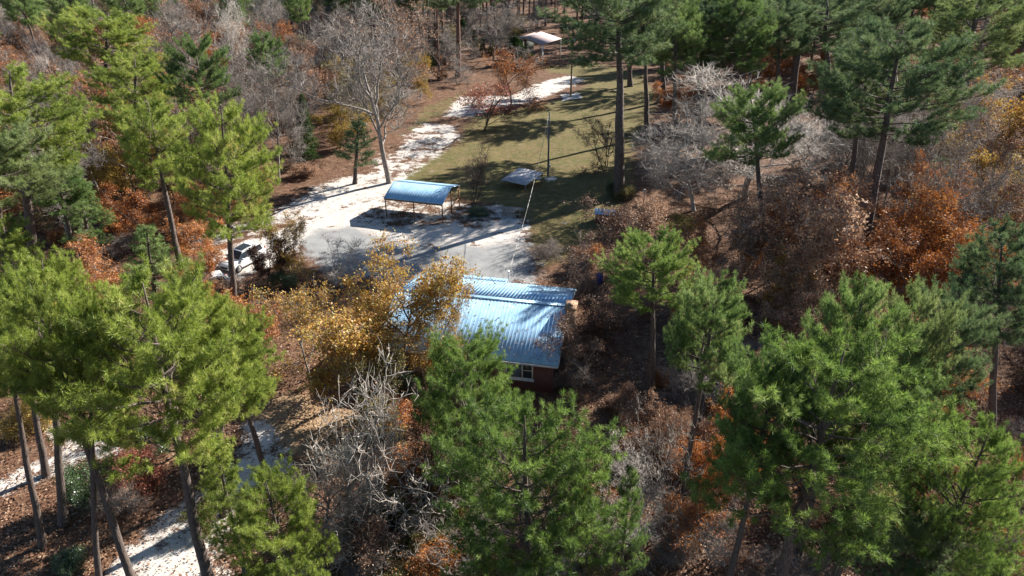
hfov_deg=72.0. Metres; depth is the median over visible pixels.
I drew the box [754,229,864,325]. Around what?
oak tree
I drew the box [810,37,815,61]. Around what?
pine tree
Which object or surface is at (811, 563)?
shrub
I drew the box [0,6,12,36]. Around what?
bare tree
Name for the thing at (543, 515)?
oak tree
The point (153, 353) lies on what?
pine tree
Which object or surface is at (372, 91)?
bare tree
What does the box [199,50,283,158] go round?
bare tree
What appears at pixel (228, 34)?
bare tree
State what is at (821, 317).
shrub
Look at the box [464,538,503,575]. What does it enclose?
shrub
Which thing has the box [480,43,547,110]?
tree
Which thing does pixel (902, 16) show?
pine tree
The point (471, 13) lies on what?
bare tree
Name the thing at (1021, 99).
oak tree
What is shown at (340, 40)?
oak tree
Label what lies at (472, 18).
bare tree
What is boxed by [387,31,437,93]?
tree
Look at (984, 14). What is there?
pine tree
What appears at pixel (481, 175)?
tree
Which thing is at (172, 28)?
bare tree
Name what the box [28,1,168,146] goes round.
pine tree
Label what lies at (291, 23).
bare tree
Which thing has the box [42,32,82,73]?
bare tree
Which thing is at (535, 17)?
bare tree
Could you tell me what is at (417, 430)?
oak tree
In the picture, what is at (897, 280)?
oak tree
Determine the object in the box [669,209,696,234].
shrub
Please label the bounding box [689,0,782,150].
pine tree
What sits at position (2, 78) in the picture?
oak tree
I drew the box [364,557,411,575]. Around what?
shrub
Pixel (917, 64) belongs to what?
oak tree
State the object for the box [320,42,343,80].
bare tree
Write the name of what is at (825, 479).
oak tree
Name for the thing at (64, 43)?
oak tree
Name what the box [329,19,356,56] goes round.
oak tree
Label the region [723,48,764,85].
bare tree
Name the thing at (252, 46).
oak tree
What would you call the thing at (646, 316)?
shrub
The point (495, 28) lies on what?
bare tree
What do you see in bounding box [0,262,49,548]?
pine tree
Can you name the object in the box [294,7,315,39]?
bare tree
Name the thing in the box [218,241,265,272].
parked car
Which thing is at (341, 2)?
pine tree
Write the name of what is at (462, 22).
cedar tree
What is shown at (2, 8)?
pine tree
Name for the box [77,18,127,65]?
oak tree
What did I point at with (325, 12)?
bare tree
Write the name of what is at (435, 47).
pine tree
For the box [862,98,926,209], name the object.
bare tree
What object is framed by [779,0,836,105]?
pine tree
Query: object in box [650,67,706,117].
oak tree
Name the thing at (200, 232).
oak tree
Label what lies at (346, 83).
oak tree
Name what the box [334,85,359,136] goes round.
bare tree
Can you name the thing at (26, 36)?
bare tree
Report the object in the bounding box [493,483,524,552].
oak tree
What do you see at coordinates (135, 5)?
pine tree
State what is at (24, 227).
shrub
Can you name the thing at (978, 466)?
oak tree
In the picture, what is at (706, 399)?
shrub
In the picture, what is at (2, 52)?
oak tree
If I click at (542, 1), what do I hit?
bare tree
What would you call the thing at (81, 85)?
oak tree
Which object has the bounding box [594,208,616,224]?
pump house
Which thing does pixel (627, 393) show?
shrub
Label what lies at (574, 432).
oak tree
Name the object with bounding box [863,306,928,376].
oak tree
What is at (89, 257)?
oak tree
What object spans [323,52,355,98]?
oak tree
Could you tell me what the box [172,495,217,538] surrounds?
shrub
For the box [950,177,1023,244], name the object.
oak tree
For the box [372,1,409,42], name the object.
bare tree
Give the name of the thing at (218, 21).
oak tree
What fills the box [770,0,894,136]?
pine tree
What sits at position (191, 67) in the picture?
oak tree
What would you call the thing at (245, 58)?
bare tree
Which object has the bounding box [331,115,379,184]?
pine tree
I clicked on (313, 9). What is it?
bare tree
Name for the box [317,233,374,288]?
bare tree
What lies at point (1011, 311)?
shrub
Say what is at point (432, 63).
cedar tree
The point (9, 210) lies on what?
oak tree
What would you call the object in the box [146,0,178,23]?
pine tree
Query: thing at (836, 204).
oak tree
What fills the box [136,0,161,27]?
pine tree
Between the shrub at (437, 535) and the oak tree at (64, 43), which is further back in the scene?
the oak tree at (64, 43)
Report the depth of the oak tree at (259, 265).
62.11 m
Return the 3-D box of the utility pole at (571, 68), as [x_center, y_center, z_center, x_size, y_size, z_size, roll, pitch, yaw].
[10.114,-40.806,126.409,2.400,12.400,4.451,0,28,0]
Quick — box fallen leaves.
[0,72,1023,575]
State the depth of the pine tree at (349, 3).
152.49 m
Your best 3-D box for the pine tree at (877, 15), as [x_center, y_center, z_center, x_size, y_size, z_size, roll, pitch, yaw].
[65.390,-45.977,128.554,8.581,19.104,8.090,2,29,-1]
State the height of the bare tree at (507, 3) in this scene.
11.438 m
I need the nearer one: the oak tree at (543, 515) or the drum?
the oak tree at (543, 515)
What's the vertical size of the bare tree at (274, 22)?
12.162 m
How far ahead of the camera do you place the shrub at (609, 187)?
82.82 m
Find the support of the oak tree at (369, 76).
on the ground
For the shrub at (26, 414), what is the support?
on the ground
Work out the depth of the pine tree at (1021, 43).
113.64 m
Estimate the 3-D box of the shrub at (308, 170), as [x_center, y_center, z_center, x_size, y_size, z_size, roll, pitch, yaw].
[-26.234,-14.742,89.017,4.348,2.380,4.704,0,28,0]
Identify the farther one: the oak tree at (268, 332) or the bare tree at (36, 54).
the bare tree at (36, 54)
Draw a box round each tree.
[0,0,48,79]
[0,1,21,51]
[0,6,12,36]
[0,9,28,55]
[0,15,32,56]
[0,19,19,53]
[0,32,30,86]
[0,35,17,62]
[0,41,28,89]
[0,45,63,81]
[0,48,65,154]
[0,59,108,282]
[0,62,48,151]
[0,107,84,284]
[0,109,63,231]
[0,173,23,231]
[0,212,45,279]
[0,242,108,527]
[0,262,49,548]
[0,264,135,575]
[1,94,45,198]
[1,155,55,212]
[1,318,51,477]
[3,41,38,80]
[5,106,115,248]
[14,25,40,56]
[16,0,97,67]
[18,24,56,69]
[18,28,66,93]
[19,49,53,82]
[25,65,108,189]
[25,289,157,575]
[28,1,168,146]
[28,64,120,168]
[28,154,93,267]
[32,29,100,121]
[34,3,64,49]
[34,247,246,575]
[40,128,90,176]
[42,0,98,75]
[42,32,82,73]
[42,42,72,84]
[47,21,97,66]
[53,175,118,261]
[56,67,100,122]
[60,229,133,297]
[71,90,125,177]
[73,99,171,210]
[75,24,109,82]
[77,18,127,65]
[77,159,119,226]
[78,50,129,119]
[80,47,180,188]
[91,180,165,238]
[92,51,176,109]
[98,0,120,16]
[99,51,195,102]
[100,0,149,51]
[101,122,149,163]
[103,40,143,85]
[104,91,198,304]
[106,223,189,308]
[127,28,189,72]
[128,13,213,64]
[128,99,238,213]
[131,1,215,82]
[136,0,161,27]
[140,86,226,175]
[140,276,261,517]
[142,36,181,109]
[143,97,195,192]
[145,0,184,29]
[145,0,206,35]
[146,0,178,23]
[151,0,192,40]
[152,31,242,189]
[156,215,227,269]
[160,68,216,142]
[161,52,222,92]
[165,258,217,303]
[166,82,283,329]
[168,41,209,108]
[169,176,243,225]
[173,19,198,57]
[176,0,223,28]
[176,298,286,519]
[181,0,212,11]
[181,436,258,574]
[183,0,257,87]
[183,6,219,37]
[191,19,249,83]
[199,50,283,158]
[202,272,244,295]
[204,347,280,473]
[207,450,340,575]
[211,37,277,103]
[211,63,268,142]
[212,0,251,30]
[212,58,286,142]
[216,23,268,68]
[216,286,292,343]
[217,11,253,63]
[223,0,261,41]
[223,43,284,97]
[233,0,255,35]
[237,55,318,181]
[242,276,348,393]
[243,0,284,45]
[243,27,288,134]
[243,222,301,284]
[246,0,266,29]
[247,12,282,35]
[248,0,287,41]
[250,65,315,111]
[252,47,337,131]
[252,208,317,282]
[253,17,309,67]
[253,25,292,67]
[254,0,429,183]
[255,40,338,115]
[255,45,292,70]
[260,457,376,568]
[262,0,282,24]
[263,0,287,24]
[263,25,296,52]
[273,12,348,75]
[277,0,306,35]
[281,0,312,68]
[281,462,404,575]
[282,36,332,86]
[288,93,322,164]
[289,274,430,402]
[290,0,323,32]
[292,33,317,62]
[292,336,421,541]
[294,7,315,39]
[303,0,342,58]
[308,431,358,527]
[310,53,383,140]
[310,100,373,150]
[311,0,343,37]
[311,498,406,575]
[317,0,352,43]
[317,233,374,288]
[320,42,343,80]
[321,0,348,47]
[321,0,365,56]
[322,68,355,107]
[322,420,459,575]
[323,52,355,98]
[327,397,412,542]
[328,3,356,44]
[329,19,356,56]
[330,29,355,61]
[330,334,412,445]
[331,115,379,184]
[332,228,483,393]
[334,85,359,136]
[335,0,453,107]
[337,1,365,37]
[342,0,366,12]
[344,57,388,109]
[350,2,374,35]
[355,78,385,124]
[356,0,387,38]
[365,29,389,60]
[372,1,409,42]
[375,0,397,36]
[375,76,405,114]
[378,0,413,47]
[385,34,401,64]
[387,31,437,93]
[391,32,416,59]
[393,494,496,575]
[394,377,462,506]
[395,0,422,53]
[401,40,433,85]
[402,30,427,76]
[402,49,434,100]
[405,0,431,54]
[410,318,534,501]
[415,11,445,61]
[415,259,476,382]
[419,0,451,67]
[419,24,472,79]
[420,381,637,575]
[426,45,436,68]
[430,0,487,77]
[431,7,436,49]
[438,4,455,29]
[438,22,464,55]
[439,36,455,67]
[441,4,446,64]
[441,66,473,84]
[443,13,455,25]
[444,77,524,131]
[451,1,490,37]
[456,140,493,207]
[460,10,487,58]
[460,16,469,49]
[461,3,486,31]
[463,140,489,206]
[466,0,545,59]
[470,30,479,49]
[479,20,490,40]
[479,37,486,51]
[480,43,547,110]
[484,0,502,50]
[486,5,513,48]
[486,36,496,55]
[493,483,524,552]
[496,0,516,13]
[499,0,515,25]
[502,13,528,41]
[502,35,532,62]
[506,44,541,68]
[513,464,549,501]
[522,0,524,31]
[524,0,550,27]
[524,1,548,45]
[528,310,605,403]
[536,0,688,197]
[536,475,615,553]
[551,0,565,12]
[556,226,622,312]
[559,15,568,34]
[560,423,614,481]
[564,193,661,278]
[572,109,628,176]
[573,270,650,349]
[585,3,603,27]
[588,225,717,408]
[592,427,658,487]
[592,445,675,569]
[597,0,635,86]
[597,465,650,575]
[599,0,661,138]
[614,394,706,548]
[619,194,703,268]
[620,90,746,210]
[629,0,693,101]
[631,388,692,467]
[640,60,868,200]
[643,0,708,164]
[649,484,764,575]
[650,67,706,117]
[655,347,731,440]
[663,265,754,516]
[664,0,760,148]
[665,489,754,575]
[668,303,707,334]
[669,57,699,89]
[670,211,723,303]
[676,382,772,496]
[680,306,988,575]
[688,34,718,84]
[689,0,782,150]
[700,77,808,243]
[703,332,825,575]
[708,181,802,299]
[713,338,763,387]
[716,157,872,318]
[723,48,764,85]
[726,40,775,88]
[729,330,790,412]
[733,196,805,278]
[737,0,820,129]
[746,43,815,84]
[747,15,774,93]
[747,295,847,351]
[752,93,879,187]
[752,399,812,480]
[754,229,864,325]
[758,244,822,326]
[763,163,923,300]
[765,0,841,84]
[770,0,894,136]
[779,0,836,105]
[784,0,829,103]
[789,422,850,519]
[790,47,834,99]
[791,269,925,566]
[797,175,867,265]
[804,12,1008,269]
[808,306,850,386]
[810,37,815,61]
[812,87,890,196]
[817,0,850,80]
[817,107,899,206]
[818,36,911,194]
[818,84,872,161]
[828,341,953,575]
[835,0,873,41]
[841,12,878,49]
[842,0,944,27]
[842,218,985,322]
[847,484,968,575]
[848,277,911,336]
[851,271,971,544]
[856,0,895,86]
[857,0,922,73]
[858,100,916,166]
[859,106,966,233]
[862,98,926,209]
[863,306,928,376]
[865,222,938,295]
[872,79,982,203]
[872,408,1023,575]
[873,148,976,255]
[875,76,955,171]
[881,122,1023,270]
[886,52,977,115]
[888,274,1010,508]
[894,491,983,574]
[903,181,1023,286]
[906,317,1013,411]
[907,0,1023,144]
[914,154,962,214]
[916,7,943,23]
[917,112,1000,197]
[921,69,1023,182]
[926,0,958,46]
[926,13,959,43]
[927,399,947,448]
[930,84,975,151]
[935,446,1016,530]
[943,314,1011,395]
[944,58,979,85]
[945,65,1021,170]
[945,212,1023,443]
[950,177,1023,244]
[951,225,1018,307]
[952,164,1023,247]
[957,74,1013,128]
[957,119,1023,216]
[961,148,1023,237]
[961,281,1018,355]
[962,2,996,27]
[966,71,1020,161]
[968,55,1023,155]
[975,0,1013,62]
[975,12,1002,45]
[976,15,1023,79]
[982,45,1023,78]
[983,64,1023,126]
[987,40,1023,71]
[987,479,1023,566]
[1000,87,1023,119]
[1000,451,1023,507]
[1004,4,1023,76]
[1005,161,1023,221]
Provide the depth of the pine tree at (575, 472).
28.22 m
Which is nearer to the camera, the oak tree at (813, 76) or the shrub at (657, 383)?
the shrub at (657, 383)
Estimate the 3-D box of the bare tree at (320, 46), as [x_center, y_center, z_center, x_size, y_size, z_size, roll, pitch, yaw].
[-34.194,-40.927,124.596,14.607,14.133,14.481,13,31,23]
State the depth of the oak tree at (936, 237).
58.02 m
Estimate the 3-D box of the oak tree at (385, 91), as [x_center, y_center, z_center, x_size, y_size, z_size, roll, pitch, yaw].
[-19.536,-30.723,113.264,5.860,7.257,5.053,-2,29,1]
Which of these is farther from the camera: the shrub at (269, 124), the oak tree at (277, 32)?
the oak tree at (277, 32)
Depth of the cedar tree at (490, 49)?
162.23 m
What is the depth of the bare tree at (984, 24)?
122.42 m
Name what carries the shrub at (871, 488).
on the ground
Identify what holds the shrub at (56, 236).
on the ground
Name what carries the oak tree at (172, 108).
on the ground
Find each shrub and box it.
[0,397,61,445]
[17,215,39,231]
[44,227,65,246]
[47,543,91,575]
[51,455,110,514]
[64,229,98,251]
[83,475,151,520]
[87,215,112,230]
[97,232,138,260]
[106,443,170,497]
[112,187,154,210]
[115,419,172,458]
[118,258,170,279]
[159,185,176,203]
[164,206,191,222]
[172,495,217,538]
[248,169,272,184]
[264,116,274,130]
[264,266,297,290]
[287,162,320,182]
[338,549,389,575]
[343,490,397,542]
[360,390,423,438]
[364,529,409,572]
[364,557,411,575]
[380,441,435,495]
[382,484,418,523]
[390,364,426,396]
[391,500,453,552]
[395,528,469,575]
[408,444,469,499]
[422,478,469,520]
[426,529,457,552]
[433,67,447,79]
[457,512,523,562]
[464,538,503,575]
[466,205,491,218]
[503,476,539,512]
[523,235,564,261]
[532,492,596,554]
[539,555,593,575]
[546,357,594,392]
[566,551,614,575]
[568,242,607,271]
[586,480,622,518]
[600,380,641,414]
[604,179,613,196]
[607,446,657,489]
[608,420,676,469]
[611,184,636,200]
[611,397,660,441]
[635,299,662,322]
[644,385,685,416]
[647,524,702,572]
[648,364,673,388]
[648,437,689,481]
[650,404,693,451]
[657,210,673,223]
[660,218,693,242]
[667,393,705,421]
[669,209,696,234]
[673,336,713,364]
[681,417,733,477]
[700,489,739,522]
[701,394,723,407]
[704,362,726,391]
[725,296,754,320]
[726,336,763,371]
[735,540,815,575]
[749,308,763,321]
[771,268,791,287]
[785,481,829,529]
[794,550,832,575]
[796,308,855,332]
[820,263,855,279]
[828,488,885,538]
[837,466,892,508]
[849,428,892,463]
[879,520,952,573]
[907,446,974,493]
[914,492,965,546]
[920,394,958,421]
[924,550,980,575]
[926,485,970,510]
[946,405,971,425]
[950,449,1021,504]
[970,511,1023,565]
[974,447,1023,509]
[999,337,1015,353]
[1000,414,1023,445]
[1004,305,1017,327]
[1004,439,1023,464]
[1010,553,1023,575]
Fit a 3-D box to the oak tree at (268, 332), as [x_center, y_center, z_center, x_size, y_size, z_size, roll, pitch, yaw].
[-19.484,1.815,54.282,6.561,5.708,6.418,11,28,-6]
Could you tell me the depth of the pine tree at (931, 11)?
139.37 m
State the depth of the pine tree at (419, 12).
154.92 m
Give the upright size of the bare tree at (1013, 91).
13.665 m
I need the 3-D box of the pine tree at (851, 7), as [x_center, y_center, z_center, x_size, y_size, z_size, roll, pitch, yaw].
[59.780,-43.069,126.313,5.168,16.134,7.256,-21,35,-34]
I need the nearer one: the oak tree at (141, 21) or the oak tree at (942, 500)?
the oak tree at (942, 500)
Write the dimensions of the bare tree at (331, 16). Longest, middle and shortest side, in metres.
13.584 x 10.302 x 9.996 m
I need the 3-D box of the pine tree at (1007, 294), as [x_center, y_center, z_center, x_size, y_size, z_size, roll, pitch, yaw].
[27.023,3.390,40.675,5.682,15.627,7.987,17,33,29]
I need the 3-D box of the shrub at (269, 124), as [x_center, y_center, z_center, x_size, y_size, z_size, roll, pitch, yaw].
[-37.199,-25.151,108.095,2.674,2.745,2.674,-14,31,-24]
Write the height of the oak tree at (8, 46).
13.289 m
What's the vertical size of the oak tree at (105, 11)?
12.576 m
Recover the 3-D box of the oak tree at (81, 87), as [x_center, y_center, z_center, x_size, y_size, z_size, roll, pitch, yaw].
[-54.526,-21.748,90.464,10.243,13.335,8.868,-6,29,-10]
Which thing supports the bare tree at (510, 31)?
on the ground
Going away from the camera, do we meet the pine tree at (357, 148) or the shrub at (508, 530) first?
the shrub at (508, 530)
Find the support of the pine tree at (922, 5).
on the ground
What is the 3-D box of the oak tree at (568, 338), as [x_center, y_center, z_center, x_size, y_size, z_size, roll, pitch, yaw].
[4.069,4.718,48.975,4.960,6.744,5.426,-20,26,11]
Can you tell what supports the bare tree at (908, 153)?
on the ground
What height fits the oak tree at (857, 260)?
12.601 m
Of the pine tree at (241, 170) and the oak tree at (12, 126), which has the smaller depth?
the pine tree at (241, 170)
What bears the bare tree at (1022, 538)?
on the ground
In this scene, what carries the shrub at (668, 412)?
on the ground
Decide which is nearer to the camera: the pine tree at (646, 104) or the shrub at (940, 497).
the shrub at (940, 497)
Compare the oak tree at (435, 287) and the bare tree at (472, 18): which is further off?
the bare tree at (472, 18)
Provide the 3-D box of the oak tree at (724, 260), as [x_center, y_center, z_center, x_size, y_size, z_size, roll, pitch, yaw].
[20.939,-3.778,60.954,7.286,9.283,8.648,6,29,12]
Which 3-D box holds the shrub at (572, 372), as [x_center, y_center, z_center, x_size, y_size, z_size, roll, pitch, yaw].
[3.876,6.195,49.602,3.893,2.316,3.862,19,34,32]
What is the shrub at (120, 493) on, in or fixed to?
on the ground
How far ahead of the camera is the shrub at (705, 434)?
43.08 m
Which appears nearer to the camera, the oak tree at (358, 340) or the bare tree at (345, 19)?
the oak tree at (358, 340)
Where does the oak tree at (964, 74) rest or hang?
on the ground
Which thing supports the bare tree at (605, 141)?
on the ground
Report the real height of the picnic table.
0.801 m
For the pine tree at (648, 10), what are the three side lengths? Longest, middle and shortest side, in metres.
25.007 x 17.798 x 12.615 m
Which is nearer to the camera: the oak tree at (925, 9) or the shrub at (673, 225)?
the shrub at (673, 225)
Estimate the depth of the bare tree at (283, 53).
121.59 m
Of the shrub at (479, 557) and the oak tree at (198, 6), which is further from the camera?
the oak tree at (198, 6)
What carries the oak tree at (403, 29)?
on the ground
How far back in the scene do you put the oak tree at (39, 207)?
72.74 m
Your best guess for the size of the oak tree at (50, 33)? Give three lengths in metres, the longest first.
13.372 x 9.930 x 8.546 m
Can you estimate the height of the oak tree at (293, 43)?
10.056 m
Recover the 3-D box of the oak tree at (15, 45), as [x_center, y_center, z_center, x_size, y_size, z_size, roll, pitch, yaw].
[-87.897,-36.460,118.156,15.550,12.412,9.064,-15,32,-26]
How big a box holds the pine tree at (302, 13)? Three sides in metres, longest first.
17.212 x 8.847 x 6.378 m
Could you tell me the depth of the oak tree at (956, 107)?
92.01 m
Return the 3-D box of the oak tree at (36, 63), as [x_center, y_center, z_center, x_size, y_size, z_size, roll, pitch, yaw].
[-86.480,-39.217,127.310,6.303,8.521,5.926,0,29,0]
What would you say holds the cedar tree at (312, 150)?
on the ground
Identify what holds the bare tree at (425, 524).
on the ground
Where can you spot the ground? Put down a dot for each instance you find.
(328, 208)
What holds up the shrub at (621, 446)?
on the ground
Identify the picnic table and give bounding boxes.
[499,206,524,215]
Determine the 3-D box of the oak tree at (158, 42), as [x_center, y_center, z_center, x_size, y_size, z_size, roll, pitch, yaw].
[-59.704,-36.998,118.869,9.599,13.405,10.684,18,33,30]
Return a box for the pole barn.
[518,32,561,66]
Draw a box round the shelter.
[501,168,543,190]
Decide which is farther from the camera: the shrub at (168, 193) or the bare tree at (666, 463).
the shrub at (168, 193)
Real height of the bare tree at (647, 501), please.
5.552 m
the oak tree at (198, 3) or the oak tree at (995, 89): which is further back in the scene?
the oak tree at (198, 3)
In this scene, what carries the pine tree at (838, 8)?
on the ground
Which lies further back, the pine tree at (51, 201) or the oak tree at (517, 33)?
the oak tree at (517, 33)
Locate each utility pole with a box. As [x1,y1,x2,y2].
[547,112,550,177]
[563,27,575,96]
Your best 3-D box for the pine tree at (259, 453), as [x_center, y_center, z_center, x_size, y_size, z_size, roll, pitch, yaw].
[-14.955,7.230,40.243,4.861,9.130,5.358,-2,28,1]
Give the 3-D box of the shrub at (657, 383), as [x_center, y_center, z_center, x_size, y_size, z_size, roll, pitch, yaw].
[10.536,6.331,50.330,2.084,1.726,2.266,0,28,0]
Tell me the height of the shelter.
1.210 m
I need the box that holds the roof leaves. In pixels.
[397,282,572,362]
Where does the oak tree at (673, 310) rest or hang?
on the ground
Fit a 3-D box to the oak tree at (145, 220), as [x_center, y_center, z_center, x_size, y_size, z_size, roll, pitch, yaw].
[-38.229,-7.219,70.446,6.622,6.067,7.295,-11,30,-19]
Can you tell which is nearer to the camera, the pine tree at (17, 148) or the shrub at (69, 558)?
the shrub at (69, 558)
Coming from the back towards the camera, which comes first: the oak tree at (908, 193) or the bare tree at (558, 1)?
the bare tree at (558, 1)
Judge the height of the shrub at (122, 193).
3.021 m
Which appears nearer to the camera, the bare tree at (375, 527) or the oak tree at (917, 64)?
the bare tree at (375, 527)
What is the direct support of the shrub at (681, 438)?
on the ground
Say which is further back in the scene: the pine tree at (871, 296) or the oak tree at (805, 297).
the oak tree at (805, 297)
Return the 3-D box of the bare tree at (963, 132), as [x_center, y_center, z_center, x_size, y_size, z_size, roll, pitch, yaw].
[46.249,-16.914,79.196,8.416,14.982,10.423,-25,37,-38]
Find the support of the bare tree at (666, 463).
on the ground
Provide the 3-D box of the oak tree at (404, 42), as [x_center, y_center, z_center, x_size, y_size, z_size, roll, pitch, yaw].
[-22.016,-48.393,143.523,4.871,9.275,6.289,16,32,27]
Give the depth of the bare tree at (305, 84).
97.78 m
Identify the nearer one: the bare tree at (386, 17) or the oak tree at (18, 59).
the oak tree at (18, 59)
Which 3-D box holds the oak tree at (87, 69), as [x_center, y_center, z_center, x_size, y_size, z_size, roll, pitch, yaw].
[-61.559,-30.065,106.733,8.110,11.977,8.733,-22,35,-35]
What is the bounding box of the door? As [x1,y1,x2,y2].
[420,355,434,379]
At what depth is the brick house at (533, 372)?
50.88 m
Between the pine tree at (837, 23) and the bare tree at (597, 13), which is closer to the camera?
the pine tree at (837, 23)
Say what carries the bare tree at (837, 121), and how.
on the ground
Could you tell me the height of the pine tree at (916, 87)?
22.689 m
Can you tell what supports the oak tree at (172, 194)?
on the ground
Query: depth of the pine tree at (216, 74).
75.13 m
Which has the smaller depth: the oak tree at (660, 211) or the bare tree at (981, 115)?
the oak tree at (660, 211)
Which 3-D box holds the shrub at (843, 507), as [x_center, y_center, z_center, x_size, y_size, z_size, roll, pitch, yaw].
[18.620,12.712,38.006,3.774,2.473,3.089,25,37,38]
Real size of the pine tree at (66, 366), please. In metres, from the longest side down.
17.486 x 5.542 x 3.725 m
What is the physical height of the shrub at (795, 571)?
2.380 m
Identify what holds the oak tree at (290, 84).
on the ground
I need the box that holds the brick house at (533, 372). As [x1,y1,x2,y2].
[378,270,577,392]
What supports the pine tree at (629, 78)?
on the ground
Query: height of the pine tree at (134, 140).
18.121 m
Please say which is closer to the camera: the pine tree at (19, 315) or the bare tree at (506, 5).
the pine tree at (19, 315)
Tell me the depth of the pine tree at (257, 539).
29.86 m
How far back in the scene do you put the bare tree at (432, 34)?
151.98 m
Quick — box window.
[505,363,533,381]
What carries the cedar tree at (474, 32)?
on the ground
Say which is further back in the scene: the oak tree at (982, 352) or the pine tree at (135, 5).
the pine tree at (135, 5)
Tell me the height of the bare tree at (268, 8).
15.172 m
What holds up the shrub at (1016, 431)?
on the ground
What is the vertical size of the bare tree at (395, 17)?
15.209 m
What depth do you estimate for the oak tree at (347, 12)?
170.66 m
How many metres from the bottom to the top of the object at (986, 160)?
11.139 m
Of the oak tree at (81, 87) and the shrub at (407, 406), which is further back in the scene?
the oak tree at (81, 87)
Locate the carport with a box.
[384,180,459,223]
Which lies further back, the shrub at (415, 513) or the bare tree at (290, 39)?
the bare tree at (290, 39)
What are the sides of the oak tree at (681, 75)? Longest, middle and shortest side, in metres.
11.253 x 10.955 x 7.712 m
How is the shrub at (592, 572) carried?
on the ground
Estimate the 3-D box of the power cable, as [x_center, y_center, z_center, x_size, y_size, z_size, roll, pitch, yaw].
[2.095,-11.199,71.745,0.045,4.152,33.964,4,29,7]
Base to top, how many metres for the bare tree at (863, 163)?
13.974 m
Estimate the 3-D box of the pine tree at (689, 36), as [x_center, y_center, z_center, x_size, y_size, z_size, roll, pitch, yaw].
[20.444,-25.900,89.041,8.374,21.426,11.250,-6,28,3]
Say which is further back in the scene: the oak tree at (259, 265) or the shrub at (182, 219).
the shrub at (182, 219)
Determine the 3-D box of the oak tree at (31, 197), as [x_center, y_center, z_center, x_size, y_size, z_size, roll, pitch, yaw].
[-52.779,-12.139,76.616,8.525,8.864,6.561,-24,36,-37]
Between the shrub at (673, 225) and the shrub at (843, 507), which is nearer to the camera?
the shrub at (843, 507)
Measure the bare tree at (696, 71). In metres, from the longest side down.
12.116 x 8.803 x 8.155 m
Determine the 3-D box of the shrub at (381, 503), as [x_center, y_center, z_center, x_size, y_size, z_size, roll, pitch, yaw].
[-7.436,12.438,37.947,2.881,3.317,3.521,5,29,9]
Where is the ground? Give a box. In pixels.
[0,0,1023,575]
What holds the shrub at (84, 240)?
on the ground
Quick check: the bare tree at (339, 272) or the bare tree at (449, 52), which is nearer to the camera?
the bare tree at (339, 272)
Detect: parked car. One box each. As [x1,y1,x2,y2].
[192,270,228,293]
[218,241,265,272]
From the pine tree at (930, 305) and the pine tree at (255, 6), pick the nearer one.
the pine tree at (930, 305)
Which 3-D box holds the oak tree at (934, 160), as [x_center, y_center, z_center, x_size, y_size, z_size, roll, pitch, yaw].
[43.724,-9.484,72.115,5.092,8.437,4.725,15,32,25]
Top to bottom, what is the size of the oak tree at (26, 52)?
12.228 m
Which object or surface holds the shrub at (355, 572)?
on the ground
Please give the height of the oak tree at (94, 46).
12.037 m
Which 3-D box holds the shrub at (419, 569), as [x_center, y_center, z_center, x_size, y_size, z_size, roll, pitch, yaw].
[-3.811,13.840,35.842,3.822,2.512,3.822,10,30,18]
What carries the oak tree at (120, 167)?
on the ground
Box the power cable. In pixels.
[509,115,548,269]
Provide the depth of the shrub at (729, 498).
39.30 m
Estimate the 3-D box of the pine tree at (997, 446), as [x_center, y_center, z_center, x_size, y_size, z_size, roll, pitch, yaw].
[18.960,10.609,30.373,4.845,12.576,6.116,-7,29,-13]
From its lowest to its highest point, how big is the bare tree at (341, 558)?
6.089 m
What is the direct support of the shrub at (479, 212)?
on the ground
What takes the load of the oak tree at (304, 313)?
on the ground
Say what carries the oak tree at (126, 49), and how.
on the ground
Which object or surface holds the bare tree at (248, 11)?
on the ground
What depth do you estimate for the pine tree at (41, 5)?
142.90 m
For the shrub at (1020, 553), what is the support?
on the ground
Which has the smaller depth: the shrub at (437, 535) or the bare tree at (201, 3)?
the shrub at (437, 535)
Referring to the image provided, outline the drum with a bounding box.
[596,272,602,283]
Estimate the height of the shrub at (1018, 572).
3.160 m
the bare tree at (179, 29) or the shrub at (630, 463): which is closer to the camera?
the shrub at (630, 463)
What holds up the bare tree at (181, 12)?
on the ground
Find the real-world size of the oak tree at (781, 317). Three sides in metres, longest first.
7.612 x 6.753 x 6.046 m
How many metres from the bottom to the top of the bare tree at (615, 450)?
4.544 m
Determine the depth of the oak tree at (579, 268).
58.16 m
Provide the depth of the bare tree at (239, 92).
91.68 m
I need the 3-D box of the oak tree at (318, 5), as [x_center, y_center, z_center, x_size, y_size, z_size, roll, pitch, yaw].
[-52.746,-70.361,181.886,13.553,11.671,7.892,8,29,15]
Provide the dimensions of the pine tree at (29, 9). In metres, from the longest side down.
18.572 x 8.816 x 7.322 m
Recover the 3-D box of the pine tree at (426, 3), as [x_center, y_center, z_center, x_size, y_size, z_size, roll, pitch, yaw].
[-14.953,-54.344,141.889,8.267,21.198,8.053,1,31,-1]
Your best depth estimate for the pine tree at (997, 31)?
90.62 m
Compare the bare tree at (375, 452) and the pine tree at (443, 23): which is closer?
the bare tree at (375, 452)
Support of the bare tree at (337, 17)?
on the ground
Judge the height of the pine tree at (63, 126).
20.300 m
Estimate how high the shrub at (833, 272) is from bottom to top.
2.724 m
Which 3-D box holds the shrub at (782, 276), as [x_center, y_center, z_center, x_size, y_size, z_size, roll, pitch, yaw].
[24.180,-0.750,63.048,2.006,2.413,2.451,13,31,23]

